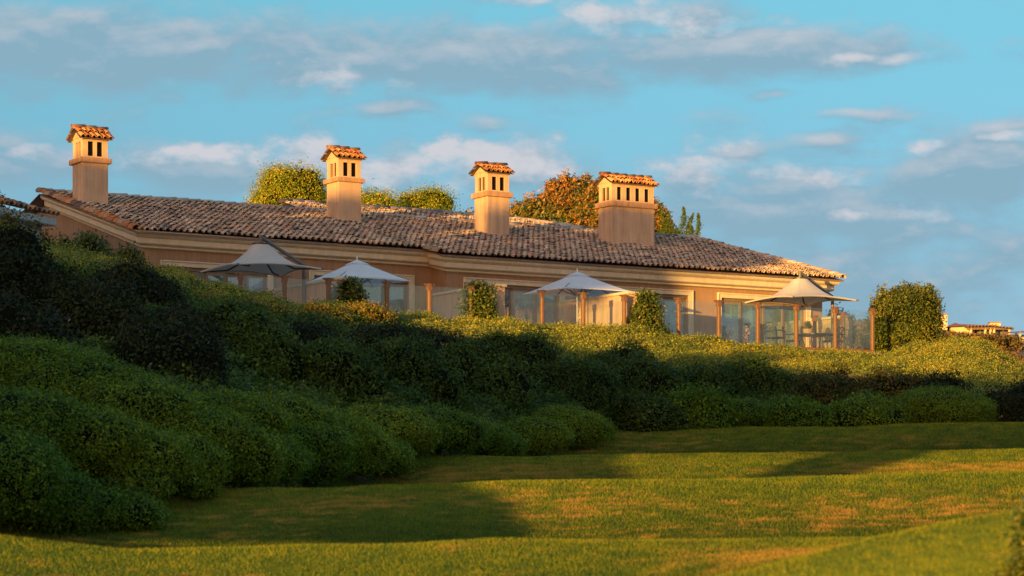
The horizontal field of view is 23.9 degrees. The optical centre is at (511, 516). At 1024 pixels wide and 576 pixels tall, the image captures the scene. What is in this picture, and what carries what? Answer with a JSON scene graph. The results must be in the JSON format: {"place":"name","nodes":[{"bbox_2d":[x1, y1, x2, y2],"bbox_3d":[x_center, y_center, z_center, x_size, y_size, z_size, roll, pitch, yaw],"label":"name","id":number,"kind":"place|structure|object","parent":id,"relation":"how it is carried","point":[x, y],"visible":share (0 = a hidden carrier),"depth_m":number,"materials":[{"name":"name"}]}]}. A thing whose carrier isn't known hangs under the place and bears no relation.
{"place":"outdoors","nodes":[
{"label":"outdoors","id":0,"kind":"place"},
{"bbox_2d":[0,421,1023,575],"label":"lawn","id":1,"kind":"structure","parent":0,"point":[880,565],"depth_m":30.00,"materials":[{"name":"green plant"}]},
{"bbox_2d":[0,421,103,536],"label":"shrub","id":2,"kind":"object","parent":1,"relation":"on","point":[42,488],"visible":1,"depth_m":29.76,"materials":[{"name":"green plant"}]},
{"bbox_2d":[0,380,239,494],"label":"shrub","id":3,"kind":"object","parent":1,"relation":"on","point":[92,438],"visible":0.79,"depth_m":32.35,"materials":[{"name":"green plant"}]},
{"bbox_2d":[85,482,173,534],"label":"shrub","id":4,"kind":"object","parent":1,"relation":"on","point":[123,512],"visible":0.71,"depth_m":31.22,"materials":[{"name":"green plant"}]},
{"bbox_2d":[95,456,225,506],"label":"shrub","id":5,"kind":"object","parent":1,"relation":"on","point":[193,488],"visible":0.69,"depth_m":32.61,"materials":[{"name":"green plant"}]},
{"bbox_2d":[199,397,298,487],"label":"shrub","id":6,"kind":"object","parent":1,"relation":"on","point":[260,458],"visible":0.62,"depth_m":35.31,"materials":[{"name":"green plant"}]},
{"bbox_2d":[178,385,400,456],"bbox_3d":[-3.884,-1.485,39.686,2.697,1.317,5.805,0,0,23],"label":"shrub","id":7,"kind":"object","parent":1,"relation":"on","point":[282,412],"visible":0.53,"depth_m":38.01,"materials":[{"name":"green plant"}]},
{"bbox_2d":[259,426,386,487],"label":"shrub","id":8,"kind":"object","parent":1,"relation":"on","point":[304,459],"visible":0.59,"depth_m":39.18,"materials":[{"name":"green plant"}]},
{"bbox_2d":[285,414,422,479],"bbox_3d":[-3.082,-1.185,41.239,2.401,1.178,5.158,0,0,20],"label":"shrub","id":9,"kind":"object","parent":1,"relation":"on","point":[338,440],"visible":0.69,"depth_m":40.83,"materials":[{"name":"green plant"}]},
{"bbox_2d":[501,401,620,456],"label":"shrub","id":10,"kind":"object","parent":1,"relation":"on","point":[553,429],"visible":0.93,"depth_m":55.27,"materials":[{"name":"green plant"}]},
{"bbox_2d":[656,378,738,429],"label":"shrub","id":11,"kind":"object","parent":1,"relation":"on","point":[710,409],"visible":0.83,"depth_m":60.33,"materials":[{"name":"green plant"}]},
{"bbox_2d":[722,395,773,426],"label":"shrub","id":12,"kind":"object","parent":1,"relation":"on","point":[751,413],"visible":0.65,"depth_m":60.63,"materials":[{"name":"green plant"}]},
{"bbox_2d":[888,382,999,423],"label":"shrub","id":13,"kind":"object","parent":1,"relation":"on","point":[942,404],"visible":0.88,"depth_m":60.92,"materials":[{"name":"green plant"}]},
{"bbox_2d":[987,489,1023,575],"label":"shrub","id":14,"kind":"object","parent":1,"relation":"on","point":[1019,566],"visible":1,"depth_m":13.98,"materials":[{"name":"green plant"}]},
{"bbox_2d":[0,0,1023,334],"label":"sky","id":15,"kind":"structure","parent":0,"point":[873,143],"materials":[{"name":"blue"}]},
{"bbox_2d":[84,312,983,503],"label":"hillside","id":16,"kind":"structure","parent":0,"point":[352,478],"depth_m":42.09,"materials":[{"name":"green plant"}]},
{"bbox_2d":[0,196,59,237],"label":"pool house","id":17,"kind":"structure","parent":16,"relation":"on","point":[49,221],"depth_m":68.95,"materials":[{"name":"tile"}]},
{"bbox_2d":[0,277,87,349],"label":"shrub","id":18,"kind":"object","parent":16,"relation":"on","point":[18,318],"visible":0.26,"depth_m":37.61,"materials":[{"name":"green plant"}]},
{"bbox_2d":[0,205,93,310],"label":"shrub","id":19,"kind":"object","parent":16,"relation":"on","point":[22,254],"visible":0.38,"depth_m":44.30,"materials":[{"name":"green plant"}]},
{"bbox_2d":[48,228,115,267],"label":"shrub","id":20,"kind":"object","parent":16,"relation":"on","point":[91,242],"visible":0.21,"depth_m":62.98,"materials":[{"name":"green plant"}]},
{"bbox_2d":[29,263,163,351],"bbox_3d":[-7.512,-3.660,43.985,2.605,1.928,2.451,0,0,31],"label":"shrub","id":21,"kind":"object","parent":16,"relation":"on","point":[101,306],"visible":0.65,"depth_m":43.44,"materials":[{"name":"green plant"}]},
{"bbox_2d":[0,332,227,442],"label":"shrub","id":22,"kind":"object","parent":16,"relation":"on","point":[86,376],"visible":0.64,"depth_m":34.59,"materials":[{"name":"green plant"}]},
{"bbox_2d":[111,241,149,267],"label":"shrub","id":23,"kind":"object","parent":16,"relation":"on","point":[136,252],"visible":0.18,"depth_m":63.66,"materials":[{"name":"green plant"}]},
{"bbox_2d":[78,251,189,308],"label":"shrub","id":24,"kind":"object","parent":16,"relation":"on","point":[158,289],"visible":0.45,"depth_m":52.22,"materials":[{"name":"green plant"}]},
{"bbox_2d":[101,300,235,393],"bbox_3d":[-6.064,-2.883,42.185,2.444,1.903,2.476,0,0,0],"label":"shrub","id":25,"kind":"object","parent":16,"relation":"on","point":[178,341],"visible":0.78,"depth_m":41.61,"materials":[{"name":"green plant"}]},
{"bbox_2d":[189,288,223,306],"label":"shrub","id":26,"kind":"object","parent":16,"relation":"on","point":[208,294],"visible":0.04,"depth_m":57.66,"materials":[{"name":"green plant"}]},
{"bbox_2d":[228,294,280,318],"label":"shrub","id":27,"kind":"object","parent":16,"relation":"on","point":[258,303],"visible":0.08,"depth_m":60.10,"materials":[{"name":"green plant"}]},
{"bbox_2d":[190,289,320,389],"bbox_3d":[-5.022,-3.428,47.423,2.720,2.114,2.235,0,0,-23],"label":"shrub","id":28,"kind":"object","parent":16,"relation":"on","point":[258,335],"visible":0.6,"depth_m":47.05,"materials":[{"name":"green plant"}]},
{"bbox_2d":[266,298,293,319],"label":"shrub","id":29,"kind":"object","parent":16,"relation":"on","point":[283,307],"visible":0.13,"depth_m":62.83,"materials":[{"name":"green plant"}]},
{"bbox_2d":[242,155,326,204],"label":"tree","id":30,"kind":"object","parent":16,"relation":"on","point":[279,182],"visible":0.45,"depth_m":99.15,"materials":[{"name":"green plant"}]},
{"bbox_2d":[266,314,365,347],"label":"shrub","id":31,"kind":"object","parent":16,"relation":"on","point":[312,331],"visible":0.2,"depth_m":53.52,"materials":[{"name":"green plant"}]},
{"bbox_2d":[295,298,357,324],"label":"shrub","id":32,"kind":"object","parent":16,"relation":"on","point":[314,306],"visible":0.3,"depth_m":63.64,"materials":[{"name":"green plant"}]},
{"bbox_2d":[298,329,402,408],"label":"shrub","id":33,"kind":"object","parent":16,"relation":"on","point":[348,369],"visible":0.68,"depth_m":47.61,"materials":[{"name":"green plant"}]},
{"bbox_2d":[331,275,369,307],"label":"climbing vine","id":34,"kind":"object","parent":16,"relation":"on","point":[351,288],"visible":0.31,"depth_m":68.12,"materials":[{"name":"green plant"}]},
{"bbox_2d":[334,298,398,324],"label":"shrub","id":35,"kind":"object","parent":16,"relation":"on","point":[373,310],"visible":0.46,"depth_m":64.53,"materials":[{"name":"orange plant"}]},
{"bbox_2d":[361,178,409,206],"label":"tree","id":36,"kind":"object","parent":16,"relation":"on","point":[377,197],"visible":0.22,"depth_m":101.60,"materials":[{"name":"green plant"}]},
{"bbox_2d":[341,315,440,352],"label":"shrub","id":37,"kind":"object","parent":16,"relation":"on","point":[378,332],"visible":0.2,"depth_m":56.44,"materials":[{"name":"green plant"}]},
{"bbox_2d":[360,330,474,413],"bbox_3d":[-2.175,-3.024,52.002,2.907,2.212,2.787,0,0,0],"label":"shrub","id":38,"kind":"object","parent":16,"relation":"on","point":[415,361],"visible":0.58,"depth_m":51.22,"materials":[{"name":"green plant"}]},
{"bbox_2d":[390,180,464,211],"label":"tree","id":39,"kind":"object","parent":16,"relation":"on","point":[432,199],"visible":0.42,"depth_m":103.27,"materials":[{"name":"green plant"}]},
{"bbox_2d":[345,399,531,459],"bbox_3d":[-1.440,-1.660,47.540,2.490,1.259,8.671,0,0,16],"label":"shrub","id":40,"kind":"object","parent":16,"relation":"on","point":[422,430],"visible":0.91,"depth_m":46.42,"materials":[{"name":"green plant"}]},
{"bbox_2d":[408,317,502,354],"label":"shrub","id":41,"kind":"object","parent":16,"relation":"on","point":[449,336],"visible":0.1,"depth_m":58.76,"materials":[{"name":"green plant"}]},
{"bbox_2d":[436,332,546,417],"bbox_3d":[-0.807,-3.171,55.662,2.700,2.216,2.578,0,0,-32],"label":"shrub","id":42,"kind":"object","parent":16,"relation":"on","point":[488,370],"visible":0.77,"depth_m":55.04,"materials":[{"name":"green plant"}]},
{"bbox_2d":[0,220,1023,394],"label":"ground cover","id":43,"kind":"object","parent":16,"relation":"on","point":[984,362],"visible":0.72,"depth_m":69.34,"materials":[{"name":"green plant"}]},
{"bbox_2d":[469,322,570,376],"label":"shrub","id":44,"kind":"object","parent":16,"relation":"on","point":[529,346],"visible":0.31,"depth_m":60.53,"materials":[{"name":"green plant"}]},
{"bbox_2d":[38,250,1019,500],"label":"undergrowth","id":45,"kind":"object","parent":16,"relation":"on","point":[479,408],"visible":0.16,"depth_m":50.02,"materials":[{"name":"green plant"}]},
{"bbox_2d":[509,168,598,227],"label":"tree","id":46,"kind":"object","parent":16,"relation":"on","point":[562,199],"visible":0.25,"depth_m":99.68,"materials":[{"name":"orange plant"}]},
{"bbox_2d":[523,352,630,420],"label":"shrub","id":47,"kind":"object","parent":16,"relation":"on","point":[590,384],"visible":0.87,"depth_m":59.62,"materials":[{"name":"green plant"}]},
{"bbox_2d":[573,336,657,380],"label":"shrub","id":48,"kind":"object","parent":16,"relation":"on","point":[615,354],"visible":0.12,"depth_m":63.57,"materials":[{"name":"green plant"}]},
{"bbox_2d":[611,382,696,432],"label":"shrub","id":49,"kind":"object","parent":16,"relation":"on","point":[645,412],"visible":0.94,"depth_m":59.96,"materials":[{"name":"green plant"}]},
{"bbox_2d":[612,346,698,398],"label":"shrub","id":50,"kind":"object","parent":16,"relation":"on","point":[640,375],"visible":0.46,"depth_m":62.05,"materials":[{"name":"green plant"}]},
{"bbox_2d":[654,196,676,233],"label":"tree","id":51,"kind":"object","parent":16,"relation":"on","point":[657,217],"visible":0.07,"depth_m":101.54,"materials":[{"name":"green plant"}]},
{"bbox_2d":[657,207,703,235],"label":"juniper","id":52,"kind":"object","parent":16,"relation":"on","point":[689,229],"visible":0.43,"depth_m":97.96,"materials":[{"name":"green plant"}]},
{"bbox_2d":[673,358,757,400],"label":"shrub","id":53,"kind":"object","parent":16,"relation":"on","point":[721,377],"visible":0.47,"depth_m":63.26,"materials":[{"name":"green plant"}]},
{"bbox_2d":[723,352,800,400],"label":"shrub","id":54,"kind":"object","parent":16,"relation":"on","point":[756,374],"visible":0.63,"depth_m":64.33,"materials":[{"name":"green plant"}]},
{"bbox_2d":[759,393,838,427],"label":"shrub","id":55,"kind":"object","parent":16,"relation":"on","point":[791,411],"visible":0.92,"depth_m":60.76,"materials":[{"name":"green plant"}]},
{"bbox_2d":[773,360,874,407],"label":"shrub","id":56,"kind":"object","parent":16,"relation":"on","point":[824,387],"visible":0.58,"depth_m":63.15,"materials":[{"name":"green plant"}]},
{"bbox_2d":[825,302,860,347],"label":"tree","id":57,"kind":"object","parent":16,"relation":"on","point":[854,331],"visible":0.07,"depth_m":97.86,"materials":[{"name":"green plant"}]},
{"bbox_2d":[857,332,869,349],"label":"green shrub","id":58,"kind":"object","parent":16,"relation":"on","point":[864,346],"visible":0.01,"depth_m":85.53,"materials":[{"name":"green plant"}]},
{"bbox_2d":[823,386,913,426],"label":"shrub","id":59,"kind":"object","parent":16,"relation":"on","point":[863,410],"visible":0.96,"depth_m":60.90,"materials":[{"name":"green plant"}]},
{"bbox_2d":[853,363,932,401],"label":"shrub","id":60,"kind":"object","parent":16,"relation":"on","point":[892,383],"visible":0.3,"depth_m":63.64,"materials":[{"name":"green plant"}]},
{"bbox_2d":[863,280,946,352],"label":"boxwood shrub","id":61,"kind":"object","parent":16,"relation":"on","point":[904,313],"visible":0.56,"depth_m":79.63,"materials":[{"name":"green plant"}]},
{"bbox_2d":[906,366,977,392],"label":"shrub","id":62,"kind":"object","parent":16,"relation":"on","point":[948,381],"visible":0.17,"depth_m":62.37,"materials":[{"name":"green plant"}]},
{"bbox_2d":[976,372,1023,421],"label":"shrub","id":63,"kind":"object","parent":16,"relation":"on","point":[1009,402],"visible":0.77,"depth_m":61.56,"materials":[{"name":"green plant"}]},
{"bbox_2d":[853,321,1023,364],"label":"hill","id":64,"kind":"structure","parent":0,"point":[1021,352],"depth_m":283.39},
{"bbox_2d":[853,318,1023,363],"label":"hillside scrub","id":65,"kind":"object","parent":64,"relation":"on","point":[862,331],"visible":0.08,"depth_m":275.59,"materials":[{"name":"green plant"}]},
{"bbox_2d":[944,331,977,338],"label":"hill bush","id":66,"kind":"object","parent":64,"relation":"on","point":[965,335],"visible":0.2,"depth_m":284.21,"materials":[{"name":"green plant"}]},
{"bbox_2d":[941,314,1007,336],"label":"hillside house","id":67,"kind":"structure","parent":64,"relation":"on","point":[956,327],"depth_m":300.76,"materials":[{"name":"beige paint"}]},
{"bbox_2d":[970,329,1005,347],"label":"hill bush","id":68,"kind":"object","parent":64,"relation":"on","point":[990,337],"visible":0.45,"depth_m":283.83,"materials":[{"name":"green plant"}]},
{"bbox_2d":[965,324,1013,334],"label":"pergola","id":69,"kind":"object","parent":64,"relation":"on","point":[991,327],"visible":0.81,"depth_m":298.85,"materials":[{"name":"beige paint"}]},
{"bbox_2d":[996,330,1019,350],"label":"hill bush","id":70,"kind":"object","parent":64,"relation":"on","point":[1007,342],"visible":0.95,"depth_m":284.20,"materials":[{"name":"green plant"}]},
{"bbox_2d":[1002,331,1023,347],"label":"hillside house","id":71,"kind":"structure","parent":64,"relation":"on","point":[1019,332],"depth_m":294.03,"materials":[{"name":"beige paint"}]},
{"bbox_2d":[1007,333,1023,351],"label":"hill bush","id":72,"kind":"object","parent":64,"relation":"on","point":[1019,345],"visible":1,"depth_m":284.49,"materials":[{"name":"green plant"}]},
{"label":"terrace","id":73,"kind":"structure","parent":0,"visible":0},
{"bbox_2d":[198,235,324,304],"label":"cantilever umbrella","id":74,"kind":"object","parent":73,"relation":"on","point":[262,257],"visible":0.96,"depth_m":69.10,"materials":[{"name":"grey fabric"}]},
{"bbox_2d":[266,277,347,308],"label":"privacy wall","id":75,"kind":"structure","parent":73,"relation":"on","point":[315,290],"depth_m":69.80,"materials":[{"name":"glass"}]},
{"bbox_2d":[306,256,409,287],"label":"market umbrella","id":76,"kind":"object","parent":73,"relation":"on","point":[368,275],"visible":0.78,"depth_m":70.19,"materials":[{"name":"white fabric"}]},
{"bbox_2d":[23,124,846,346],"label":"villa","id":77,"kind":"object","parent":73,"relation":"on","point":[490,240],"visible":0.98,"depth_m":77.62,"materials":[{"name":"tile"}]},
{"bbox_2d":[188,271,204,281],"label":"sliding door","id":78,"kind":"structure","parent":77,"relation":"in","point":[195,273],"depth_m":71.26,"materials":[{"name":"beige wood"}]},
{"bbox_2d":[205,272,225,283],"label":"sliding door","id":79,"kind":"structure","parent":77,"relation":"in","point":[223,275],"depth_m":71.49,"materials":[{"name":"beige wood"}]},
{"bbox_2d":[226,273,244,288],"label":"sliding door","id":80,"kind":"structure","parent":77,"relation":"in","point":[227,274],"depth_m":71.84,"materials":[{"name":"beige glass"}]},
{"bbox_2d":[246,274,265,292],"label":"sliding door","id":81,"kind":"structure","parent":77,"relation":"in","point":[248,276],"depth_m":72.17,"materials":[{"name":"beige wood"}]},
{"bbox_2d":[362,285,383,307],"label":"sliding door","id":82,"kind":"structure","parent":77,"relation":"in","point":[382,287],"depth_m":74.37,"materials":[{"name":"beige wood"}]},
{"bbox_2d":[384,283,406,312],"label":"sliding door","id":83,"kind":"structure","parent":77,"relation":"in","point":[393,284],"depth_m":74.81,"materials":[{"name":"beige wood"}]},
{"bbox_2d":[505,289,511,317],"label":"sliding door","id":84,"kind":"structure","parent":77,"relation":"in","point":[506,290],"depth_m":75.76,"materials":[{"name":"beige wood"}]},
{"bbox_2d":[512,289,534,323],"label":"sliding door","id":85,"kind":"structure","parent":77,"relation":"in","point":[513,290],"depth_m":75.95,"materials":[{"name":"beige wood"}]},
{"bbox_2d":[535,295,556,325],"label":"sliding door","id":86,"kind":"structure","parent":77,"relation":"in","point":[555,297],"depth_m":76.62,"materials":[{"name":"beige wood"}]},
{"bbox_2d":[659,297,662,324],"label":"sliding door","id":87,"kind":"structure","parent":77,"relation":"in","point":[661,300],"depth_m":78.68,"materials":[{"name":"beige wood"}]},
{"bbox_2d":[663,297,685,335],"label":"sliding door","id":88,"kind":"structure","parent":77,"relation":"in","point":[664,299],"depth_m":79.18,"materials":[{"name":"beige wood"}]},
{"bbox_2d":[722,301,740,342],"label":"sliding door","id":89,"kind":"structure","parent":77,"relation":"in","point":[725,302],"depth_m":80.27,"materials":[{"name":"beige wood"}]},
{"bbox_2d":[741,302,761,344],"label":"sliding door","id":90,"kind":"structure","parent":77,"relation":"in","point":[748,304],"depth_m":80.53,"materials":[{"name":"beige wood"}]},
{"bbox_2d":[762,303,783,345],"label":"sliding door","id":91,"kind":"structure","parent":77,"relation":"in","point":[763,304],"depth_m":80.98,"materials":[{"name":"beige wood"}]},
{"bbox_2d":[784,305,802,346],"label":"sliding door","id":92,"kind":"structure","parent":77,"relation":"in","point":[785,306],"depth_m":81.68,"materials":[{"name":"beige wood"}]},
{"bbox_2d":[807,315,854,348],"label":"privacy wall","id":93,"kind":"structure","parent":77,"relation":"attached to","point":[823,324],"depth_m":80.56,"materials":[{"name":"paint"}]},
{"bbox_2d":[432,284,506,318],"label":"privacy wall","id":94,"kind":"structure","parent":73,"relation":"on","point":[444,303],"depth_m":73.11,"materials":[{"name":"paint"}]},
{"bbox_2d":[453,276,503,328],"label":"climbing vine","id":95,"kind":"object","parent":73,"relation":"on","point":[483,298],"visible":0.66,"depth_m":70.27,"materials":[{"name":"green plant"}]},
{"bbox_2d":[234,273,876,352],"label":"glass fence","id":96,"kind":"object","parent":73,"relation":"on","point":[328,282],"visible":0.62,"depth_m":74.07,"materials":[{"name":"brown metal"}]},
{"bbox_2d":[524,268,629,324],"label":"market umbrella","id":97,"kind":"object","parent":73,"relation":"on","point":[572,284],"visible":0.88,"depth_m":74.27,"materials":[{"name":"white fabric"}]},
{"bbox_2d":[561,291,638,333],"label":"privacy wall","id":98,"kind":"structure","parent":73,"relation":"on","point":[606,309],"depth_m":74.65,"materials":[{"name":"concrete"},{"name":"wood"}]},
{"bbox_2d":[621,287,672,334],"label":"climbing vine","id":99,"kind":"object","parent":73,"relation":"on","point":[647,306],"visible":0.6,"depth_m":73.16,"materials":[{"name":"green plant"}]},
{"bbox_2d":[743,326,750,343],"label":"orchid","id":100,"kind":"object","parent":73,"relation":"on","point":[747,330],"visible":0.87,"depth_m":79.83,"materials":[{"name":"pink plant"}]},
{"bbox_2d":[763,322,785,344],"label":"patio chair","id":101,"kind":"object","parent":73,"relation":"on","point":[773,338],"visible":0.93,"depth_m":77.42,"materials":[{"name":"metal"}]},
{"bbox_2d":[782,326,801,346],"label":"patio chair","id":102,"kind":"object","parent":73,"relation":"on","point":[790,340],"visible":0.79,"depth_m":78.77,"materials":[{"name":"metal"}]},
{"bbox_2d":[742,271,858,347],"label":"cantilever umbrella","id":103,"kind":"object","parent":73,"relation":"on","point":[805,290],"visible":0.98,"depth_m":78.95,"materials":[{"name":"grey fabric"}]},
{"bbox_2d":[798,333,832,347],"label":"patio table","id":104,"kind":"object","parent":73,"relation":"on","point":[820,335],"visible":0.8,"depth_m":78.62,"materials":[{"name":"metal"}]},
{"bbox_2d":[801,320,812,332],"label":"potted plant","id":105,"kind":"object","parent":104,"relation":"on","point":[808,328],"visible":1,"depth_m":78.73,"materials":[{"name":"ceramic"}]},
{"bbox_2d":[822,327,844,348],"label":"patio chair","id":106,"kind":"object","parent":73,"relation":"on","point":[839,333],"visible":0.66,"depth_m":79.00,"materials":[{"name":"metal"}]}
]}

